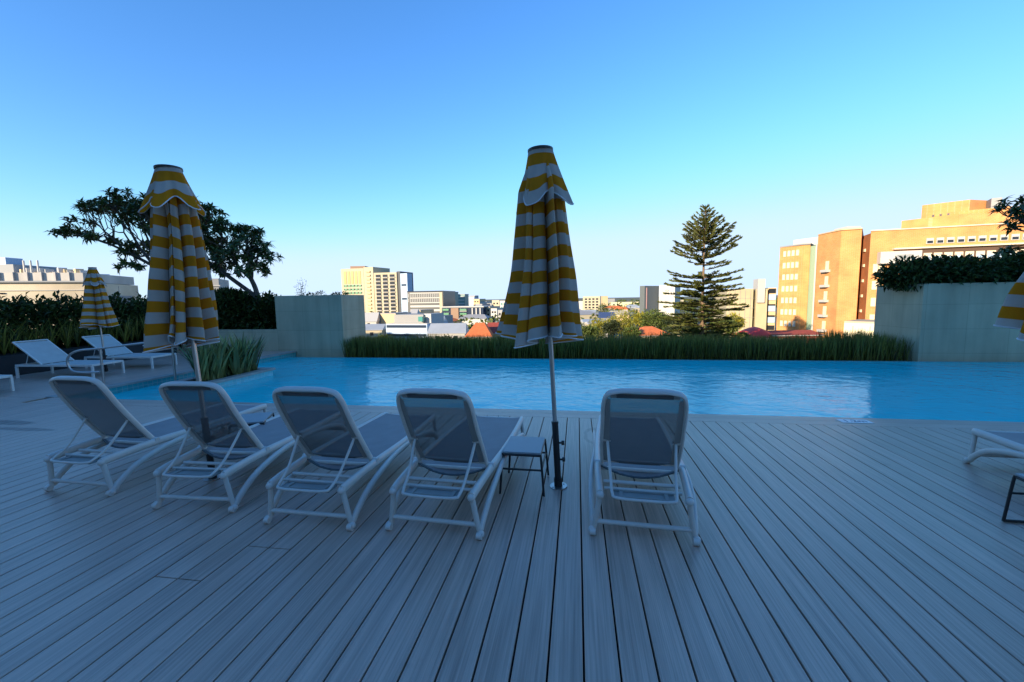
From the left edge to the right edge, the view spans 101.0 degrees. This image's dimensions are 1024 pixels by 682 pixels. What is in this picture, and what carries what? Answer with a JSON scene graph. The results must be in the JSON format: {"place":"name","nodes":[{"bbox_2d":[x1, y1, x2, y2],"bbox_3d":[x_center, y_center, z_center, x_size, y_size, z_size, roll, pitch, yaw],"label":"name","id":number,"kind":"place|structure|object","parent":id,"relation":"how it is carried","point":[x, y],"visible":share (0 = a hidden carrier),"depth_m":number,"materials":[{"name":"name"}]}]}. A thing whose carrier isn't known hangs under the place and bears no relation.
{"place":"outdoors","nodes":[
{"label":"outdoors","id":0,"kind":"place"},
{"bbox_2d":[212,278,228,288],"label":"grey box building","id":1,"kind":"structure","parent":0,"point":[219,283],"depth_m":121.18,"materials":[{"name":"concrete"}]},
{"bbox_2d":[365,324,385,336],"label":"sheet roof building","id":2,"kind":"structure","parent":0,"point":[374,329],"depth_m":150.42,"materials":[{"name":"metal"}]},
{"bbox_2d":[427,323,468,339],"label":"sheet roof building","id":3,"kind":"structure","parent":0,"point":[455,329],"depth_m":141.34,"materials":[{"name":"metal"}]},
{"bbox_2d":[469,296,477,305],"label":"office building","id":4,"kind":"structure","parent":0,"point":[471,301],"depth_m":550.70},
{"bbox_2d":[0,0,1023,300],"label":"sky","id":5,"kind":"structure","parent":0,"point":[396,135],"materials":[{"name":"blue"}]},
{"bbox_2d":[113,358,1023,421],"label":"pool water","id":6,"kind":"structure","parent":0,"point":[945,391],"depth_m":8.25,"materials":[{"name":"liquid"}]},
{"bbox_2d":[435,420,733,681],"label":"deck base","id":7,"kind":"object","parent":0,"point":[581,583],"visible":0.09,"depth_m":2.30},
{"bbox_2d":[0,351,1023,681],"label":"deck","id":8,"kind":"structure","parent":7,"relation":"on","point":[832,553],"depth_m":2.44,"materials":[{"name":"grey"}]},
{"bbox_2d":[0,375,14,390],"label":"flat lounger","id":9,"kind":"object","parent":8,"relation":"on","point":[11,382],"visible":1,"depth_m":7.70,"materials":[{"name":"fabric"}]},
{"bbox_2d":[12,339,124,378],"bbox_3d":[-9.715,0.372,9.278,1.833,0.790,0.677,0,6,5],"label":"flat lounger","id":10,"kind":"object","parent":8,"relation":"on","point":[42,352],"visible":0.95,"depth_m":9.22,"materials":[{"name":"fabric"}]},
{"bbox_2d":[0,339,176,375],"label":"planter box","id":11,"kind":"object","parent":8,"relation":"on","point":[9,362],"visible":0.47,"depth_m":10.01,"materials":[{"name":"concrete"}]},
{"bbox_2d":[0,314,144,354],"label":"border grasses","id":12,"kind":"object","parent":11,"relation":"in","point":[51,336],"visible":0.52,"depth_m":10.52,"materials":[{"name":"green plant"}]},
{"bbox_2d":[0,290,146,353],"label":"hedge","id":13,"kind":"object","parent":11,"relation":"in","point":[21,310],"visible":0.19,"depth_m":10.80,"materials":[{"name":"green plant"}]},
{"bbox_2d":[79,267,118,371],"bbox_3d":[-9.448,-0.479,9.699,0.613,2.396,0.633,-3,6,-23],"label":"folded umbrella","id":14,"kind":"object","parent":8,"relation":"on","point":[97,311],"visible":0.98,"depth_m":9.51,"materials":[{"name":"fabric"}]},
{"bbox_2d":[66,342,176,383],"bbox_3d":[-7.708,0.610,8.358,1.821,1.241,0.100,-2,6,-11],"label":"handrail","id":15,"kind":"object","parent":8,"relation":"on","point":[101,363],"visible":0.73,"depth_m":8.26,"materials":[{"name":"metal"}]},
{"bbox_2d":[82,334,177,368],"bbox_3d":[-9.478,0.246,10.490,1.833,0.790,0.677,0,6,6],"label":"flat lounger","id":16,"kind":"object","parent":8,"relation":"on","point":[94,341],"visible":0.96,"depth_m":10.47,"materials":[{"name":"fabric"}]},
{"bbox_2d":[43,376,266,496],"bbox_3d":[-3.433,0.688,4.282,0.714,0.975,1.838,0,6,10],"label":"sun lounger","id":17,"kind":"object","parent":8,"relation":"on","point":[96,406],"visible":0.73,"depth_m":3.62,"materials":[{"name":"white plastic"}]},
{"bbox_2d":[46,351,296,398],"bbox_3d":[-7.348,0.647,10.230,0.190,0.042,6.270,0,6,9],"label":"deck nosing","id":18,"kind":"object","parent":8,"relation":"on","point":[155,377],"visible":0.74,"depth_m":8.87,"materials":[{"name":"grey stone"}]},
{"bbox_2d":[138,164,219,481],"bbox_3d":[-2.848,-0.107,3.641,0.572,2.678,0.468,-1,6,-3],"label":"folded umbrella","id":19,"kind":"object","parent":8,"relation":"on","point":[181,304],"visible":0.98,"depth_m":3.48,"materials":[{"name":"fabric"}]},
{"bbox_2d":[151,381,294,512],"bbox_3d":[-2.299,0.702,3.976,0.714,0.975,1.838,0,6,7],"label":"sun lounger","id":20,"kind":"object","parent":8,"relation":"on","point":[210,419],"visible":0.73,"depth_m":3.30,"materials":[{"name":"white plastic"}]},
{"bbox_2d":[241,412,274,425],"bbox_3d":[-2.718,0.973,4.443,0.368,0.345,0.422,-3,6,-16],"label":"side table","id":21,"kind":"object","parent":8,"relation":"on","point":[256,418],"visible":0.35,"depth_m":4.42,"materials":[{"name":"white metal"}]},
{"bbox_2d":[263,386,409,530],"bbox_3d":[-1.269,0.713,3.713,0.714,0.975,1.838,0,6,10],"label":"sun lounger","id":22,"kind":"object","parent":8,"relation":"on","point":[326,432],"visible":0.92,"depth_m":3.05,"materials":[{"name":"white plastic"}]},
{"bbox_2d":[385,388,525,539],"bbox_3d":[-0.355,0.712,3.587,0.714,0.975,1.838,0,6,12],"label":"sun lounger","id":23,"kind":"object","parent":8,"relation":"on","point":[449,432],"visible":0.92,"depth_m":2.91,"materials":[{"name":"white plastic"}]},
{"bbox_2d":[499,436,548,496],"bbox_3d":[0.109,1.024,3.516,0.368,0.345,0.422,0,6,10],"label":"side table","id":24,"kind":"object","parent":8,"relation":"on","point":[524,446],"visible":0.95,"depth_m":3.40,"materials":[{"name":"white metal"}]},
{"bbox_2d":[496,145,583,489],"bbox_3d":[0.204,-0.124,3.355,0.715,2.683,0.612,-3,6,9],"label":"folded umbrella","id":25,"kind":"object","parent":8,"relation":"on","point":[541,300],"visible":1,"depth_m":3.17,"materials":[{"name":"fabric"}]},
{"bbox_2d":[588,388,700,545],"bbox_3d":[1.014,0.702,3.487,0.714,0.975,1.838,0,6,12],"label":"sun lounger","id":26,"kind":"object","parent":8,"relation":"on","point":[639,433],"visible":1,"depth_m":2.79,"materials":[{"name":"white plastic"}]},
{"bbox_2d":[962,428,1023,462],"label":"sun lounger","id":27,"kind":"object","parent":8,"relation":"on","point":[1014,441],"visible":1,"depth_m":3.63,"materials":[{"name":"white plastic"}]},
{"bbox_2d":[993,272,1023,340],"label":"folded umbrella","id":28,"kind":"object","parent":8,"relation":"on","point":[1011,314],"visible":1,"depth_m":3.03,"materials":[{"name":"fabric"}]},
{"bbox_2d":[1001,473,1023,522],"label":"side table","id":29,"kind":"object","parent":8,"relation":"on","point":[1019,476],"visible":1,"depth_m":2.82,"materials":[{"name":"black metal"}]},
{"bbox_2d":[27,398,1023,429],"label":"pool coping","id":30,"kind":"object","parent":7,"relation":"on","point":[957,424],"visible":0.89,"depth_m":5.32,"materials":[{"name":"grey"}]},
{"bbox_2d":[836,419,874,423],"bbox_3d":[4.167,0.974,5.135,0.340,0.005,0.150,0,6,9],"label":"depth marker","id":31,"kind":"object","parent":30,"relation":"on","point":[853,421],"visible":1,"depth_m":5.12,"materials":[{"name":"tile"}]},
{"bbox_2d":[109,352,1023,393],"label":"waterline band","id":32,"kind":"object","parent":7,"relation":"attached to","point":[150,383],"visible":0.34,"depth_m":10.68,"materials":[{"name":"teal tile"}]},
{"bbox_2d":[601,296,607,305],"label":"distant building","id":33,"kind":"structure","parent":0,"point":[604,299],"depth_m":614.21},
{"bbox_2d":[337,327,914,360],"bbox_3d":[2.505,0.082,12.388,15.879,0.986,1.778,0,6,9],"label":"reedy hedge","id":34,"kind":"object","parent":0,"point":[861,346],"visible":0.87,"depth_m":11.78,"materials":[{"name":"green plant"}]},
{"bbox_2d":[486,295,777,337],"bbox_3d":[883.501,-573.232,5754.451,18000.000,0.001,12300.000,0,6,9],"label":"ground","id":35,"kind":"structure","parent":0,"point":[628,299],"depth_m":2833.68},
{"bbox_2d":[0,257,138,336],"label":"banded building","id":36,"kind":"structure","parent":35,"relation":"on","point":[18,276],"depth_m":78.40,"materials":[{"name":"white concrete"}]},
{"bbox_2d":[103,274,131,306],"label":"stepped building","id":37,"kind":"structure","parent":35,"relation":"on","point":[126,297],"depth_m":87.50,"materials":[{"name":"grey concrete"}]},
{"bbox_2d":[341,266,389,312],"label":"apartment tower","id":38,"kind":"structure","parent":35,"relation":"on","point":[357,280],"depth_m":391.32,"materials":[{"name":"yellow concrete"}]},
{"bbox_2d":[365,312,379,323],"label":"sheet roof building","id":39,"kind":"structure","parent":35,"relation":"on","point":[372,317],"depth_m":205.86,"materials":[{"name":"white metal"}]},
{"bbox_2d":[374,271,413,312],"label":"apartment tower","id":40,"kind":"structure","parent":35,"relation":"on","point":[391,289],"depth_m":372.58,"materials":[{"name":"beige concrete"}]},
{"bbox_2d":[380,312,410,323],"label":"tan building","id":41,"kind":"structure","parent":35,"relation":"on","point":[385,318],"depth_m":207.48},
{"bbox_2d":[410,309,420,312],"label":"sheet roof building","id":42,"kind":"structure","parent":35,"relation":"on","point":[414,311],"depth_m":217.02,"materials":[{"name":"white metal"}]},
{"bbox_2d":[386,313,447,340],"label":"white office","id":43,"kind":"structure","parent":35,"relation":"on","point":[406,325],"depth_m":148.97,"materials":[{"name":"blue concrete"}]},
{"bbox_2d":[418,316,425,321],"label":"stair window","id":44,"kind":"structure","parent":43,"relation":"in","point":[420,319],"depth_m":147.74,"materials":[{"name":"teal glass"}]},
{"bbox_2d":[419,309,433,312],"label":"apartment block","id":45,"kind":"structure","parent":35,"relation":"on","point":[427,311],"depth_m":261.52,"materials":[{"name":"grey concrete"}]},
{"bbox_2d":[407,291,454,312],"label":"office building","id":46,"kind":"structure","parent":35,"relation":"on","point":[436,301],"depth_m":345.96,"materials":[{"name":"beige concrete"}]},
{"bbox_2d":[444,315,452,322],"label":"apartment block","id":47,"kind":"structure","parent":35,"relation":"on","point":[449,318],"depth_m":233.64,"materials":[{"name":"grey glass"}]},
{"bbox_2d":[455,292,458,305],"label":"office building","id":48,"kind":"structure","parent":35,"relation":"on","point":[456,299],"depth_m":424.08,"materials":[{"name":"grey glass"}]},
{"bbox_2d":[458,294,468,305],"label":"office building","id":49,"kind":"structure","parent":35,"relation":"on","point":[463,299],"depth_m":461.64,"materials":[{"name":"teal glass"}]},
{"bbox_2d":[441,306,486,318],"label":"apartment block","id":50,"kind":"structure","parent":35,"relation":"on","point":[456,312],"depth_m":293.79,"materials":[{"name":"white concrete"}]},
{"bbox_2d":[458,314,492,327],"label":"suburban house","id":51,"kind":"structure","parent":35,"relation":"on","point":[479,316],"depth_m":272.89,"materials":[{"name":"paint"}]},
{"bbox_2d":[465,323,492,337],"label":"tile roof house","id":52,"kind":"structure","parent":35,"relation":"on","point":[480,329],"depth_m":106.39,"materials":[{"name":"orange tile"}]},
{"bbox_2d":[473,299,485,305],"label":"apartment block","id":53,"kind":"structure","parent":35,"relation":"on","point":[476,301],"depth_m":414.85,"materials":[{"name":"beige concrete"}]},
{"bbox_2d":[486,306,499,315],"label":"apartment block","id":54,"kind":"structure","parent":35,"relation":"on","point":[488,310],"depth_m":295.87,"materials":[{"name":"grey concrete"}]},
{"bbox_2d":[492,300,500,305],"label":"apartment block","id":55,"kind":"structure","parent":35,"relation":"on","point":[495,302],"depth_m":335.35,"materials":[{"name":"beige concrete"}]},
{"bbox_2d":[491,308,502,321],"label":"apartment block","id":56,"kind":"structure","parent":35,"relation":"on","point":[494,311],"depth_m":286.49,"materials":[{"name":"white concrete"}]},
{"bbox_2d":[487,322,510,339],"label":"tile roof house","id":57,"kind":"structure","parent":35,"relation":"on","point":[493,326],"depth_m":113.89,"materials":[{"name":"red tile"}]},
{"bbox_2d":[369,305,776,331],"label":"suburb trees","id":58,"kind":"object","parent":35,"relation":"on","point":[481,320],"visible":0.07,"depth_m":255.51,"materials":[{"name":"green plant"}]},
{"bbox_2d":[580,311,598,319],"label":"suburban house","id":59,"kind":"structure","parent":35,"relation":"on","point":[585,314],"depth_m":301.58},
{"bbox_2d":[579,296,600,309],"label":"apartment tower","id":60,"kind":"structure","parent":35,"relation":"on","point":[590,302],"depth_m":493.43,"materials":[{"name":"beige concrete"}]},
{"bbox_2d":[581,323,599,338],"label":"garden tree","id":61,"kind":"object","parent":35,"relation":"on","point":[590,329],"visible":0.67,"depth_m":106.27,"materials":[{"name":"green plant"}]},
{"bbox_2d":[581,319,607,338],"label":"sheet roof building","id":62,"kind":"structure","parent":35,"relation":"on","point":[584,320],"depth_m":201.42,"materials":[{"name":"metal"}]},
{"bbox_2d":[588,317,608,337],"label":"garden tree","id":63,"kind":"object","parent":35,"relation":"on","point":[599,323],"visible":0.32,"depth_m":148.34,"materials":[{"name":"green plant"}]},
{"bbox_2d":[595,303,607,311],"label":"garden tree","id":64,"kind":"object","parent":35,"relation":"on","point":[601,309],"visible":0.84,"depth_m":327.76,"materials":[{"name":"green plant"}]},
{"bbox_2d":[597,312,615,320],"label":"sheet roof building","id":65,"kind":"structure","parent":35,"relation":"on","point":[602,315],"depth_m":246.18,"materials":[{"name":"blue metal"}]},
{"bbox_2d":[600,318,621,336],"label":"garden tree","id":66,"kind":"object","parent":35,"relation":"on","point":[612,327],"visible":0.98,"depth_m":116.51,"materials":[{"name":"green plant"}]},
{"bbox_2d":[604,306,638,335],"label":"garden tree","id":67,"kind":"object","parent":35,"relation":"on","point":[625,321],"visible":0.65,"depth_m":167.03,"materials":[{"name":"green plant"}]},
{"bbox_2d":[609,311,635,326],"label":"suburban house","id":68,"kind":"structure","parent":35,"relation":"on","point":[620,312],"depth_m":276.52,"materials":[{"name":"paint"}]},
{"bbox_2d":[610,302,639,306],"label":"long hall","id":69,"kind":"structure","parent":35,"relation":"on","point":[622,303],"depth_m":750.83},
{"bbox_2d":[621,325,641,338],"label":"garden tree","id":70,"kind":"object","parent":35,"relation":"on","point":[634,331],"visible":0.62,"depth_m":103.95,"materials":[{"name":"green plant"}]},
{"bbox_2d":[632,311,648,327],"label":"garden tree","id":71,"kind":"object","parent":35,"relation":"on","point":[635,317],"visible":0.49,"depth_m":133.72,"materials":[{"name":"green plant"}]},
{"bbox_2d":[638,308,671,330],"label":"garden tree","id":72,"kind":"object","parent":35,"relation":"on","point":[658,322],"visible":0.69,"depth_m":126.03,"materials":[{"name":"green plant"}]},
{"bbox_2d":[639,285,679,315],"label":"office tower","id":73,"kind":"structure","parent":35,"relation":"on","point":[651,297],"depth_m":344.29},
{"bbox_2d":[662,315,695,334],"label":"garden tree","id":74,"kind":"object","parent":35,"relation":"on","point":[669,322],"visible":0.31,"depth_m":107.05,"materials":[{"name":"green plant"}]},
{"bbox_2d":[582,297,777,306],"bbox_3d":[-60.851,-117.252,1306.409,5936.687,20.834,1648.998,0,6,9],"label":"woodland","id":75,"kind":"object","parent":35,"relation":"on","point":[632,301],"visible":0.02,"depth_m":822.74,"materials":[{"name":"green plant"}]},
{"bbox_2d":[657,204,748,338],"bbox_3d":[26.846,-2.889,59.786,12.319,32.069,12.412,0,6,9],"label":"norfolk pine","id":76,"kind":"object","parent":35,"relation":"on","point":[699,233],"visible":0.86,"depth_m":57.97,"materials":[{"name":"green plant"}]},
{"bbox_2d":[705,320,740,338],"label":"garden tree","id":77,"kind":"object","parent":35,"relation":"on","point":[734,329],"visible":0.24,"depth_m":93.90,"materials":[{"name":"green plant"}]},
{"bbox_2d":[725,312,746,332],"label":"garden tree","id":78,"kind":"object","parent":35,"relation":"on","point":[738,320],"visible":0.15,"depth_m":108.19,"materials":[{"name":"green plant"}]},
{"bbox_2d":[737,331,749,339],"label":"garden tree","id":79,"kind":"object","parent":35,"relation":"on","point":[743,332],"visible":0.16,"depth_m":83.40,"materials":[{"name":"green plant"}]},
{"bbox_2d":[730,327,778,338],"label":"red roof pavilion","id":80,"kind":"structure","parent":35,"relation":"on","point":[751,331],"depth_m":85.31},
{"bbox_2d":[766,330,823,337],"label":"roof","id":81,"kind":"structure","parent":35,"relation":"on","point":[790,332],"depth_m":85.10,"materials":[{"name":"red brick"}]},
{"bbox_2d":[844,319,873,338],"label":"cream annex","id":82,"kind":"object","parent":35,"relation":"on","point":[856,324],"visible":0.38,"depth_m":74.32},
{"bbox_2d":[776,197,1023,335],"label":"brick hospital","id":83,"kind":"structure","parent":35,"relation":"on","point":[826,282],"depth_m":92.73,"materials":[{"name":"orange brick"}]},
{"bbox_2d":[870,298,875,305],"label":"window","id":84,"kind":"structure","parent":83,"relation":"in","point":[873,300],"depth_m":88.66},
{"bbox_2d":[871,281,876,289],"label":"window","id":85,"kind":"structure","parent":83,"relation":"in","point":[874,284],"depth_m":88.34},
{"bbox_2d":[873,264,877,272],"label":"window","id":86,"kind":"structure","parent":83,"relation":"in","point":[875,266],"depth_m":87.97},
{"bbox_2d":[926,238,933,243],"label":"window","id":87,"kind":"structure","parent":83,"relation":"in","point":[928,240],"depth_m":84.61,"materials":[{"name":"white glass"}]},
{"bbox_2d":[936,237,943,243],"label":"window","id":88,"kind":"structure","parent":83,"relation":"in","point":[938,240],"depth_m":84.09,"materials":[{"name":"white glass"}]},
{"bbox_2d":[946,237,954,242],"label":"window","id":89,"kind":"structure","parent":83,"relation":"in","point":[949,239],"depth_m":83.55,"materials":[{"name":"white glass"}]},
{"bbox_2d":[957,236,964,242],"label":"window","id":90,"kind":"structure","parent":83,"relation":"in","point":[961,239],"depth_m":83.03,"materials":[{"name":"white glass"}]},
{"bbox_2d":[967,236,975,241],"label":"window","id":91,"kind":"structure","parent":83,"relation":"in","point":[970,238],"depth_m":82.50,"materials":[{"name":"white glass"}]},
{"bbox_2d":[976,251,984,256],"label":"recess window","id":92,"kind":"structure","parent":83,"relation":"in","point":[978,253],"depth_m":82.24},
{"bbox_2d":[978,235,986,241],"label":"window","id":93,"kind":"structure","parent":83,"relation":"in","point":[982,238],"depth_m":81.98,"materials":[{"name":"white glass"}]},
{"bbox_2d":[987,250,995,257],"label":"recess window","id":94,"kind":"structure","parent":83,"relation":"in","point":[989,253],"depth_m":81.72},
{"bbox_2d":[989,235,997,240],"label":"window","id":95,"kind":"structure","parent":83,"relation":"in","point":[991,237],"depth_m":81.46,"materials":[{"name":"white glass"}]},
{"bbox_2d":[1000,234,1008,240],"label":"window","id":96,"kind":"structure","parent":83,"relation":"in","point":[1003,237],"depth_m":80.92,"materials":[{"name":"white glass"}]},
{"bbox_2d":[1011,234,1019,239],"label":"window","id":97,"kind":"structure","parent":83,"relation":"in","point":[1013,236],"depth_m":80.39,"materials":[{"name":"white glass"}]},
{"bbox_2d":[631,326,662,337],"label":"tile roof house","id":98,"kind":"structure","parent":0,"point":[650,330],"depth_m":106.44,"materials":[{"name":"orange tile"}]},
{"bbox_2d":[713,279,775,333],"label":"concrete building","id":99,"kind":"structure","parent":0,"point":[759,298],"depth_m":149.10,"materials":[{"name":"beige concrete"}]},
{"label":"terrace edge","id":100,"kind":"structure","parent":0,"visible":0},
{"bbox_2d":[45,186,149,274],"bbox_3d":[-13.372,-2.571,14.912,5.874,5.643,2.040,0,6,9],"label":"frangipani tree","id":101,"kind":"object","parent":100,"relation":"on","point":[114,204],"visible":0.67,"depth_m":14.69,"materials":[{"name":"green plant"}]},
{"bbox_2d":[178,286,280,349],"bbox_3d":[-9.534,-0.733,14.327,4.829,2.276,1.809,-1,6,-3],"label":"hedge","id":102,"kind":"object","parent":100,"relation":"on","point":[239,308],"visible":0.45,"depth_m":13.86,"materials":[{"name":"green plant"}]},
{"bbox_2d":[181,329,277,350],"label":"wall","id":103,"kind":"structure","parent":100,"relation":"on","point":[270,335],"depth_m":13.50,"materials":[{"name":"concrete"}]},
{"bbox_2d":[197,196,283,322],"bbox_3d":[-9.900,-2.231,14.137,4.527,5.015,2.150,0,6,9],"label":"frangipani tree","id":104,"kind":"object","parent":100,"relation":"on","point":[219,255],"visible":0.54,"depth_m":13.78,"materials":[{"name":"green plant"}]},
{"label":"terrace podium","id":105,"kind":"structure","parent":0,"visible":0},
{"bbox_2d":[275,295,365,356],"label":"planter block","id":106,"kind":"structure","parent":105,"relation":"on","point":[314,325],"depth_m":13.19,"materials":[{"name":"concrete"}]},
{"bbox_2d":[296,278,305,295],"bbox_3d":[-6.921,-1.727,13.823,0.338,0.698,0.358,0,6,9],"label":"wispy shrub","id":107,"kind":"object","parent":106,"relation":"on","point":[301,291],"visible":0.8,"depth_m":13.80,"materials":[{"name":"green plant"}]},
{"bbox_2d":[873,282,1023,361],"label":"planter block","id":108,"kind":"structure","parent":105,"relation":"on","point":[945,321],"depth_m":10.31,"materials":[{"name":"concrete"}]},
{"bbox_2d":[871,250,1023,292],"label":"hedge","id":109,"kind":"object","parent":108,"relation":"in","point":[898,274],"visible":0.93,"depth_m":10.34,"materials":[{"name":"green plant"}]},
{"bbox_2d":[986,195,1023,256],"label":"frangipani tree","id":110,"kind":"object","parent":108,"relation":"on","point":[1015,211],"visible":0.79,"depth_m":11.12,"materials":[{"name":"green plant"}]},
{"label":"pool floor","id":111,"kind":"structure","parent":0,"visible":0},
{"bbox_2d":[176,367,274,387],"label":"planting island","id":112,"kind":"structure","parent":111,"relation":"on","point":[231,380],"depth_m":8.96,"materials":[{"name":"tile"}]},
{"bbox_2d":[172,330,268,380],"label":"strap leaf plants","id":113,"kind":"object","parent":112,"relation":"in","point":[218,360],"visible":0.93,"depth_m":8.81,"materials":[{"name":"green plant"}]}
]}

